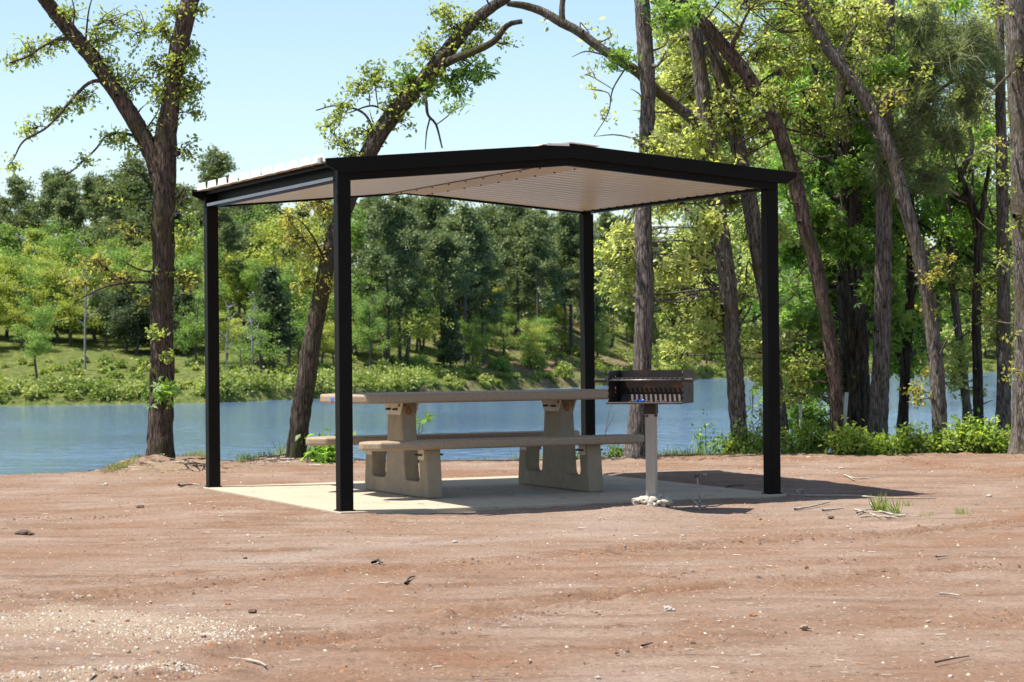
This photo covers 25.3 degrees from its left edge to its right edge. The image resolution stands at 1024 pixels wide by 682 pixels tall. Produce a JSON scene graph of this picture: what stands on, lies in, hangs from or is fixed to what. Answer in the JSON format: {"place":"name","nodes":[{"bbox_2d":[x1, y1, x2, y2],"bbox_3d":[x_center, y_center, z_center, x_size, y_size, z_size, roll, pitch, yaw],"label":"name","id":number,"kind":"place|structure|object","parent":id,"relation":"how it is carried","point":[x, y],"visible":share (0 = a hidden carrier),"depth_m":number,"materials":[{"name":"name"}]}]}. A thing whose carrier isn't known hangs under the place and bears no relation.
{"place":"outdoors","nodes":[
{"label":"outdoors","id":0,"kind":"place"},
{"bbox_2d":[0,0,1010,288],"label":"sky","id":1,"kind":"structure","parent":0,"point":[270,65],"materials":[{"name":"blue"}]},
{"bbox_2d":[0,371,1012,474],"bbox_3d":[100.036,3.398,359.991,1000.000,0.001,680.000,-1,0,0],"label":"water","id":2,"kind":"structure","parent":0,"point":[40,439],"depth_m":104.81,"materials":[{"name":"blue liquid"}]},
{"bbox_2d":[0,285,1013,405],"bbox_3d":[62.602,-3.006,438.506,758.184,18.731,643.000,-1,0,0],"label":"hillside","id":3,"kind":"structure","parent":0,"point":[62,352],"depth_m":173.23,"materials":[{"name":"plant"}]},
{"bbox_2d":[0,174,49,258],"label":"pine tree","id":4,"kind":"object","parent":3,"relation":"on","point":[18,185],"visible":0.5,"depth_m":203.62,"materials":[{"name":"plant"}]},
{"bbox_2d":[0,253,50,340],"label":"leafy tree","id":5,"kind":"object","parent":3,"relation":"on","point":[6,267],"visible":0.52,"depth_m":172.52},
{"bbox_2d":[4,292,65,378],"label":"tree","id":6,"kind":"object","parent":3,"relation":"on","point":[36,340],"visible":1,"depth_m":153.67,"materials":[{"name":"plant"}]},
{"bbox_2d":[15,215,96,299],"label":"leafy tree","id":7,"kind":"object","parent":3,"relation":"on","point":[62,242],"visible":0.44,"depth_m":183.18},
{"bbox_2d":[37,166,87,245],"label":"pine tree","id":8,"kind":"object","parent":3,"relation":"on","point":[49,175],"visible":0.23,"depth_m":208.11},
{"bbox_2d":[31,256,105,346],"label":"leafy tree","id":9,"kind":"object","parent":3,"relation":"on","point":[69,312],"visible":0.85,"depth_m":171.68,"materials":[{"name":"plant"}]},
{"bbox_2d":[75,239,100,369],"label":"bare tree","id":10,"kind":"object","parent":3,"relation":"on","point":[85,312],"visible":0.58,"depth_m":158.78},
{"bbox_2d":[78,171,118,249],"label":"pine tree","id":11,"kind":"object","parent":3,"relation":"on","point":[91,183],"visible":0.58,"depth_m":206.88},
{"bbox_2d":[79,287,133,346],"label":"dark tree","id":12,"kind":"object","parent":3,"relation":"on","point":[103,310],"visible":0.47,"depth_m":172.37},
{"bbox_2d":[77,235,141,335],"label":"leafy tree","id":13,"kind":"object","parent":3,"relation":"on","point":[116,247],"visible":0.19,"depth_m":180.62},
{"bbox_2d":[97,289,149,353],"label":"dark tree","id":14,"kind":"object","parent":3,"relation":"on","point":[125,321],"visible":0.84,"depth_m":168.81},
{"bbox_2d":[102,273,149,352],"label":"cedar tree","id":15,"kind":"object","parent":3,"relation":"on","point":[121,336],"visible":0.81,"depth_m":169.63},
{"bbox_2d":[100,150,152,255],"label":"pine tree","id":16,"kind":"object","parent":3,"relation":"on","point":[137,163],"visible":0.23,"depth_m":205.73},
{"bbox_2d":[133,273,173,346],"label":"cedar tree","id":17,"kind":"object","parent":3,"relation":"on","point":[147,321],"visible":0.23,"depth_m":169.84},
{"bbox_2d":[146,231,203,295],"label":"leafy tree","id":18,"kind":"object","parent":3,"relation":"on","point":[198,248],"visible":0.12,"depth_m":188.45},
{"bbox_2d":[172,284,204,355],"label":"cedar tree","id":19,"kind":"object","parent":3,"relation":"on","point":[184,298],"visible":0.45,"depth_m":168.89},
{"bbox_2d":[173,284,204,349],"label":"dark tree","id":20,"kind":"object","parent":3,"relation":"on","point":[176,288],"visible":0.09,"depth_m":171.85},
{"bbox_2d":[173,276,222,360],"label":"leafy tree","id":21,"kind":"object","parent":3,"relation":"on","point":[197,336],"visible":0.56,"depth_m":163.35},
{"bbox_2d":[186,143,253,226],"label":"pine tree","id":22,"kind":"object","parent":3,"relation":"on","point":[220,165],"visible":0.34,"depth_m":207.80,"materials":[{"name":"plant"}]},
{"bbox_2d":[200,207,248,321],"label":"pine tree","id":23,"kind":"object","parent":3,"relation":"on","point":[226,235],"visible":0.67,"depth_m":181.19,"materials":[{"name":"plant"}]},
{"bbox_2d":[219,300,236,371],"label":"bare tree","id":24,"kind":"object","parent":3,"relation":"on","point":[226,346],"visible":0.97,"depth_m":155.33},
{"bbox_2d":[244,292,259,371],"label":"bare tree","id":25,"kind":"object","parent":3,"relation":"on","point":[251,338],"visible":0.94,"depth_m":157.04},
{"bbox_2d":[230,204,285,265],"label":"leafy tree","id":26,"kind":"object","parent":3,"relation":"on","point":[262,215],"visible":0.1,"depth_m":192.70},
{"bbox_2d":[246,173,283,222],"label":"pine tree","id":27,"kind":"object","parent":3,"relation":"on","point":[280,204],"visible":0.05,"depth_m":204.83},
{"bbox_2d":[235,264,299,366],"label":"cedar tree","id":28,"kind":"object","parent":3,"relation":"on","point":[275,300],"visible":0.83,"depth_m":165.16,"materials":[{"name":"plant"}]},
{"bbox_2d":[230,209,325,295],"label":"leafy tree","id":29,"kind":"object","parent":3,"relation":"on","point":[274,240],"visible":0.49,"depth_m":185.37,"materials":[{"name":"plant"}]},
{"bbox_2d":[256,262,327,352],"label":"leafy tree","id":30,"kind":"object","parent":3,"relation":"on","point":[287,279],"visible":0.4,"depth_m":170.02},
{"bbox_2d":[333,205,391,295],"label":"leafy tree","id":31,"kind":"object","parent":3,"relation":"on","point":[356,229],"visible":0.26,"depth_m":198.33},
{"bbox_2d":[352,287,391,368],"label":"leafy tree","id":32,"kind":"object","parent":3,"relation":"on","point":[375,327],"visible":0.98,"depth_m":174.16,"materials":[{"name":"plant"}]},
{"bbox_2d":[374,195,416,267],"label":"pine tree","id":33,"kind":"object","parent":3,"relation":"on","point":[406,200],"visible":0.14,"depth_m":211.00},
{"bbox_2d":[377,279,459,364],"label":"sparse tree","id":34,"kind":"object","parent":3,"relation":"on","point":[416,326],"visible":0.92,"depth_m":179.93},
{"bbox_2d":[407,353,432,368],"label":"shrub","id":35,"kind":"object","parent":3,"relation":"on","point":[418,361],"visible":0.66,"depth_m":178.99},
{"bbox_2d":[411,227,483,366],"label":"pine tree","id":36,"kind":"object","parent":3,"relation":"on","point":[445,243],"visible":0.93,"depth_m":182.45,"materials":[{"name":"plant"}]},
{"bbox_2d":[433,303,473,369],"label":"cedar tree","id":37,"kind":"object","parent":3,"relation":"on","point":[449,335],"visible":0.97,"depth_m":181.68,"materials":[{"name":"plant"}]},
{"bbox_2d":[426,201,503,362],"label":"pine tree","id":38,"kind":"object","parent":3,"relation":"on","point":[462,221],"visible":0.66,"depth_m":187.58,"materials":[{"name":"plant"}]},
{"bbox_2d":[453,228,513,362],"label":"pine tree","id":39,"kind":"object","parent":3,"relation":"on","point":[491,311],"visible":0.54,"depth_m":190.78,"materials":[{"name":"plant"}]},
{"bbox_2d":[487,355,513,371],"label":"shrub","id":40,"kind":"object","parent":3,"relation":"on","point":[499,363],"visible":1,"depth_m":188.47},
{"bbox_2d":[0,173,1013,372],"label":"woodland","id":41,"kind":"object","parent":3,"relation":"on","point":[392,260],"visible":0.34,"depth_m":189.95,"materials":[{"name":"green plant"}]},
{"bbox_2d":[0,336,1013,401],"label":"shore shrubs","id":42,"kind":"object","parent":3,"relation":"on","point":[238,381],"visible":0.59,"depth_m":161.62,"materials":[{"name":"plant"}]},
{"bbox_2d":[488,282,527,340],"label":"leafy tree","id":43,"kind":"object","parent":3,"relation":"on","point":[508,318],"visible":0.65,"depth_m":205.67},
{"bbox_2d":[489,218,544,347],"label":"pine tree","id":44,"kind":"object","parent":3,"relation":"on","point":[516,301],"visible":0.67,"depth_m":203.43,"materials":[{"name":"plant"}]},
{"bbox_2d":[518,349,549,370],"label":"shrub","id":45,"kind":"object","parent":3,"relation":"on","point":[541,364],"visible":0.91,"depth_m":194.45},
{"bbox_2d":[507,208,577,345],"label":"pine tree","id":46,"kind":"object","parent":3,"relation":"on","point":[536,243],"visible":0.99,"depth_m":200.34,"materials":[{"name":"plant"}]},
{"bbox_2d":[549,285,566,331],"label":"leafy tree","id":47,"kind":"object","parent":3,"relation":"on","point":[561,310],"visible":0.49,"depth_m":219.93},
{"bbox_2d":[553,360,574,379],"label":"shrub","id":48,"kind":"object","parent":3,"relation":"on","point":[563,370],"visible":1,"depth_m":191.94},
{"bbox_2d":[549,229,579,328],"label":"pine tree","id":49,"kind":"object","parent":3,"relation":"on","point":[575,276],"visible":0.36,"depth_m":210.03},
{"bbox_2d":[596,292,621,315],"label":"leafy tree","id":50,"kind":"object","parent":3,"relation":"on","point":[608,310],"visible":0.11,"depth_m":236.01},
{"bbox_2d":[594,213,634,340],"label":"pine tree","id":51,"kind":"object","parent":3,"relation":"on","point":[596,223],"visible":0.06,"depth_m":231.26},
{"bbox_2d":[656,236,680,330],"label":"pine tree","id":52,"kind":"object","parent":3,"relation":"on","point":[664,245],"visible":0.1,"depth_m":245.98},
{"bbox_2d":[12,450,1006,477],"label":"dry grass","id":53,"kind":"structure","parent":0,"point":[192,454],"depth_m":24.42,"materials":[{"name":"plant"}]},
{"bbox_2d":[0,452,1023,681],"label":"ground","id":54,"kind":"structure","parent":0,"point":[605,661],"depth_m":12.42,"materials":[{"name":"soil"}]},
{"bbox_2d":[14,530,34,534],"bbox_3d":[-3.333,1.315,15.631,0.148,0.045,0.088,-1,0,12],"label":"bark chunk","id":55,"kind":"object","parent":54,"relation":"on","point":[23,532],"visible":1,"depth_m":15.60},
{"bbox_2d":[0,0,214,457],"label":"oak tree","id":56,"kind":"object","parent":54,"relation":"on","point":[160,153],"visible":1,"depth_m":23.93,"materials":[{"name":"green plant"}]},
{"bbox_2d":[0,596,380,681],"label":"gravel patch","id":57,"kind":"object","parent":54,"relation":"on","point":[139,666],"visible":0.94,"depth_m":10.14,"materials":[{"name":"gravel"}]},
{"bbox_2d":[182,461,205,466],"bbox_3d":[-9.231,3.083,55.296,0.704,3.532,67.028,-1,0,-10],"label":"fallen branch","id":58,"kind":"object","parent":54,"relation":"on","point":[195,463],"visible":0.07,"depth_m":22.71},
{"bbox_2d":[60,453,355,473],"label":"leaf litter","id":59,"kind":"object","parent":54,"relation":"on","point":[282,457],"visible":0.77,"depth_m":23.37,"materials":[{"name":"brown plant"}]},
{"bbox_2d":[245,658,266,666],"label":"fallen branch","id":60,"kind":"object","parent":54,"relation":"on","point":[253,661],"visible":1,"depth_m":9.15,"materials":[{"name":"brown wood"}]},
{"bbox_2d":[295,428,355,463],"bbox_3d":[-1.922,1.160,23.585,0.578,0.520,0.497,0,0,-24],"label":"weed plant","id":61,"kind":"object","parent":54,"relation":"on","point":[323,454],"visible":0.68,"depth_m":23.53,"materials":[{"name":"green plant"}]},
{"bbox_2d":[277,0,523,458],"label":"leaning oak tree","id":62,"kind":"object","parent":54,"relation":"on","point":[424,82],"visible":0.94,"depth_m":23.84,"materials":[{"name":"green plant"}]},
{"bbox_2d":[416,411,434,461],"bbox_3d":[-0.955,1.046,23.877,0.391,0.635,0.392,0,0,-13],"label":"sapling","id":63,"kind":"object","parent":54,"relation":"on","point":[424,419],"visible":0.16,"depth_m":23.84,"materials":[{"name":"green plant"}]},
{"bbox_2d":[203,474,786,513],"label":"concrete slab","id":64,"kind":"structure","parent":54,"relation":"on","point":[471,494],"depth_m":18.49,"materials":[{"name":"concrete"}]},
{"bbox_2d":[306,389,643,498],"bbox_3d":[-0.317,0.838,19.056,2.582,0.828,1.490,0,0,-25],"label":"picnic table","id":65,"kind":"object","parent":64,"relation":"on","point":[403,445],"visible":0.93,"depth_m":18.79,"materials":[{"name":"beige concrete"}]},
{"bbox_2d":[191,142,796,511],"bbox_3d":[-0.259,-0.080,19.180,4.049,2.888,3.571,0,0,-24],"label":"picnic shelter","id":66,"kind":"object","parent":64,"relation":"on","point":[585,182],"visible":0.98,"depth_m":18.34,"materials":[{"name":"black paint"}]},
{"bbox_2d":[0,453,1023,681],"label":"wood chips","id":67,"kind":"object","parent":54,"relation":"on","point":[493,599],"visible":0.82,"depth_m":12.21,"materials":[{"name":"brown wood"}]},
{"bbox_2d":[2,452,1023,681],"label":"soil crumbs","id":68,"kind":"object","parent":54,"relation":"on","point":[404,664],"visible":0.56,"depth_m":11.80,"materials":[{"name":"brown soil"}]},
{"bbox_2d":[601,444,623,458],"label":"weed plant","id":69,"kind":"object","parent":54,"relation":"on","point":[618,455],"visible":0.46,"depth_m":24.18,"materials":[{"name":"green plant"}]},
{"bbox_2d":[507,0,753,450],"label":"arching oak tree","id":70,"kind":"object","parent":54,"relation":"on","point":[677,298],"visible":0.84,"depth_m":25.15,"materials":[{"name":"green plant"}]},
{"bbox_2d":[594,369,694,506],"bbox_3d":[1.038,0.796,17.195,0.775,1.154,0.398,-1,0,17],"label":"pedestal grill","id":71,"kind":"object","parent":54,"relation":"on","point":[653,389],"visible":0.97,"depth_m":17.20,"materials":[{"name":"metal"}]},
{"bbox_2d":[622,0,671,456],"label":"straight oak tree","id":72,"kind":"object","parent":54,"relation":"on","point":[643,296],"visible":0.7,"depth_m":24.53,"materials":[{"name":"grey plant"}]},
{"bbox_2d":[664,606,675,610],"bbox_3d":[0.753,1.279,10.880,0.058,0.035,0.047,-1,0,6],"label":"stone","id":73,"kind":"object","parent":54,"relation":"on","point":[668,608],"visible":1,"depth_m":10.86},
{"bbox_2d":[633,0,738,317],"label":"slim tree","id":74,"kind":"object","parent":54,"relation":"on","point":[677,214],"visible":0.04,"depth_m":37.72,"materials":[{"name":"green plant"}]},
{"bbox_2d":[686,474,722,509],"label":"dead seedling","id":75,"kind":"object","parent":54,"relation":"on","point":[699,504],"visible":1,"depth_m":17.31,"materials":[{"name":"grey wood"}]},
{"bbox_2d":[689,409,726,454],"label":"shrub","id":76,"kind":"object","parent":54,"relation":"on","point":[703,437],"visible":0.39,"depth_m":25.55,"materials":[{"name":"green plant"}]},
{"bbox_2d":[709,417,762,453],"bbox_3d":[2.551,1.108,24.985,0.738,0.548,0.489,0,0,-18],"label":"shrub","id":77,"kind":"object","parent":54,"relation":"on","point":[752,441],"visible":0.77,"depth_m":24.98,"materials":[{"name":"green plant"}]},
{"bbox_2d":[673,9,800,453],"bbox_3d":[2.556,-1.919,26.430,1.676,7.020,2.655,-1,0,0],"label":"slender oak tree","id":78,"kind":"object","parent":54,"relation":"on","point":[721,73],"visible":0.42,"depth_m":25.60,"materials":[{"name":"green plant"}]},
{"bbox_2d":[638,0,849,454],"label":"bowed oak tree","id":79,"kind":"object","parent":54,"relation":"on","point":[764,101],"visible":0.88,"depth_m":24.79,"materials":[{"name":"green plant"}]},
{"bbox_2d":[714,0,792,411],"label":"slim tree","id":80,"kind":"object","parent":54,"relation":"on","point":[757,308],"visible":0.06,"depth_m":52.12,"materials":[{"name":"green plant"}]},
{"bbox_2d":[720,0,803,282],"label":"slim tree","id":81,"kind":"object","parent":54,"relation":"on","point":[738,15],"visible":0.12,"depth_m":43.98,"materials":[{"name":"green plant"}]},
{"bbox_2d":[747,404,783,453],"bbox_3d":[2.732,1.105,25.407,0.609,0.812,0.540,-1,0,0],"label":"shrub","id":82,"kind":"object","parent":54,"relation":"on","point":[760,414],"visible":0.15,"depth_m":25.39,"materials":[{"name":"green plant"}]},
{"bbox_2d":[798,399,801,427],"bbox_3d":[3.276,1.147,25.897,0.047,0.970,0.047,0,0,-45],"label":"marker pole","id":83,"kind":"object","parent":54,"relation":"on","point":[800,406],"visible":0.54,"depth_m":25.88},
{"bbox_2d":[754,0,854,404],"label":"slim tree","id":84,"kind":"object","parent":54,"relation":"on","point":[804,82],"visible":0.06,"depth_m":35.46,"materials":[{"name":"green plant"}]},
{"bbox_2d":[780,411,831,453],"bbox_3d":[3.248,1.065,25.004,0.762,0.599,0.621,-1,0,0],"label":"shrub","id":85,"kind":"object","parent":54,"relation":"on","point":[806,437],"visible":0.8,"depth_m":24.90,"materials":[{"name":"green plant"}]},
{"bbox_2d":[794,501,843,510],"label":"fallen branch","id":86,"kind":"object","parent":54,"relation":"on","point":[804,507],"visible":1,"depth_m":17.25,"materials":[{"name":"brown wood"}]},
{"bbox_2d":[844,392,848,434],"bbox_3d":[3.804,1.112,25.997,0.076,1.055,0.044,-1,0,0],"label":"marker pole","id":87,"kind":"object","parent":54,"relation":"on","point":[845,405],"visible":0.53,"depth_m":25.98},
{"bbox_2d":[818,415,888,454],"bbox_3d":[3.638,1.067,24.578,0.657,0.540,0.571,0,0,-31],"label":"shrub","id":88,"kind":"object","parent":54,"relation":"on","point":[851,442],"visible":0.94,"depth_m":24.53,"materials":[{"name":"green plant"}]},
{"bbox_2d":[781,488,935,498],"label":"fallen branch","id":89,"kind":"object","parent":54,"relation":"on","point":[801,494],"visible":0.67,"depth_m":18.40,"materials":[{"name":"brown wood"}]},
{"bbox_2d":[843,474,883,479],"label":"fallen branch","id":90,"kind":"object","parent":54,"relation":"on","point":[851,477],"visible":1,"depth_m":20.33,"materials":[{"name":"brown wood"}]},
{"bbox_2d":[743,0,993,443],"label":"ivy clad tree","id":91,"kind":"object","parent":54,"relation":"on","point":[844,233],"visible":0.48,"depth_m":26.93,"materials":[{"name":"green plant"}]},
{"bbox_2d":[788,0,957,452],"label":"crooked oak tree","id":92,"kind":"object","parent":54,"relation":"on","point":[847,69],"visible":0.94,"depth_m":24.86,"materials":[{"name":"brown plant"}]},
{"bbox_2d":[867,491,892,510],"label":"grass tuft","id":93,"kind":"object","parent":54,"relation":"on","point":[879,507],"visible":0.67,"depth_m":17.11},
{"bbox_2d":[818,0,952,440],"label":"grey trunk tree","id":94,"kind":"object","parent":54,"relation":"on","point":[891,323],"visible":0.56,"depth_m":25.54,"materials":[{"name":"green plant"}]},
{"bbox_2d":[853,508,917,517],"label":"fallen branch","id":95,"kind":"object","parent":54,"relation":"on","point":[879,511],"visible":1,"depth_m":16.64,"materials":[{"name":"brown wood"}]},
{"bbox_2d":[867,428,908,454],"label":"shrub","id":96,"kind":"object","parent":54,"relation":"on","point":[886,447],"visible":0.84,"depth_m":24.61,"materials":[{"name":"green plant"}]},
{"bbox_2d":[884,495,903,513],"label":"grass tuft","id":97,"kind":"object","parent":54,"relation":"on","point":[896,509],"visible":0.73,"depth_m":16.93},
{"bbox_2d":[876,420,940,453],"bbox_3d":[4.335,1.105,24.806,0.729,0.478,0.549,-1,0,0],"label":"shrub","id":98,"kind":"object","parent":54,"relation":"on","point":[915,444],"visible":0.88,"depth_m":24.74,"materials":[{"name":"green plant"}]},
{"bbox_2d":[869,172,949,441],"bbox_3d":[5.437,0.142,31.037,1.236,4.605,6.774,-1,0,8],"label":"thin dark tree","id":99,"kind":"object","parent":54,"relation":"on","point":[905,362],"visible":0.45,"depth_m":28.55,"materials":[{"name":"green plant"}]},
{"bbox_2d":[867,0,965,321],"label":"slim tree","id":100,"kind":"object","parent":54,"relation":"on","point":[917,6],"visible":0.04,"depth_m":39.78,"materials":[{"name":"green plant"}]},
{"bbox_2d":[855,0,1013,436],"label":"pine tree","id":101,"kind":"object","parent":54,"relation":"on","point":[970,42],"visible":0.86,"depth_m":25.76,"materials":[{"name":"green plant"}]},
{"bbox_2d":[934,655,969,662],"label":"fallen branch","id":102,"kind":"object","parent":54,"relation":"on","point":[942,660],"visible":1,"depth_m":9.08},
{"bbox_2d":[898,0,1006,422],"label":"slim tree","id":103,"kind":"object","parent":54,"relation":"on","point":[954,5],"visible":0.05,"depth_m":45.94,"materials":[{"name":"green plant"}]},
{"bbox_2d":[924,412,988,453],"bbox_3d":[4.848,1.052,24.694,0.764,0.576,0.579,-1,0,0],"label":"shrub","id":104,"kind":"object","parent":54,"relation":"on","point":[958,440],"visible":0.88,"depth_m":24.62,"materials":[{"name":"green plant"}]},
{"bbox_2d":[919,173,995,430],"bbox_3d":[5.467,0.031,28.148,0.949,4.306,1.871,-1,0,25],"label":"young oak tree","id":105,"kind":"object","parent":54,"relation":"on","point":[953,226],"visible":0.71,"depth_m":27.95,"materials":[{"name":"green plant"}]},
{"bbox_2d":[914,114,1013,428],"bbox_3d":[6.143,-0.376,30.260,2.227,4.751,6.731,-1,0,21],"label":"forked dark tree","id":106,"kind":"object","parent":54,"relation":"on","point":[979,258],"visible":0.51,"depth_m":27.55,"materials":[{"name":"green plant"}]},
{"bbox_2d":[952,408,990,438],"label":"shrub","id":107,"kind":"object","parent":54,"relation":"on","point":[978,409],"visible":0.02,"depth_m":26.64,"materials":[{"name":"green plant"}]},
{"bbox_2d":[940,0,1014,356],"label":"slim tree","id":108,"kind":"object","parent":54,"relation":"on","point":[981,143],"visible":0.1,"depth_m":37.86,"materials":[{"name":"green plant"}]},
{"bbox_2d":[958,414,1010,453],"bbox_3d":[5.167,1.031,24.707,0.681,0.578,0.577,-1,0,20],"label":"shrub","id":109,"kind":"object","parent":54,"relation":"on","point":[998,443],"visible":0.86,"depth_m":24.62,"materials":[{"name":"green plant"}]},
{"bbox_2d":[962,0,1023,453],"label":"edge tree","id":110,"kind":"object","parent":54,"relation":"on","point":[1012,12],"visible":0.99,"depth_m":24.20,"materials":[{"name":"brown plant"}]},
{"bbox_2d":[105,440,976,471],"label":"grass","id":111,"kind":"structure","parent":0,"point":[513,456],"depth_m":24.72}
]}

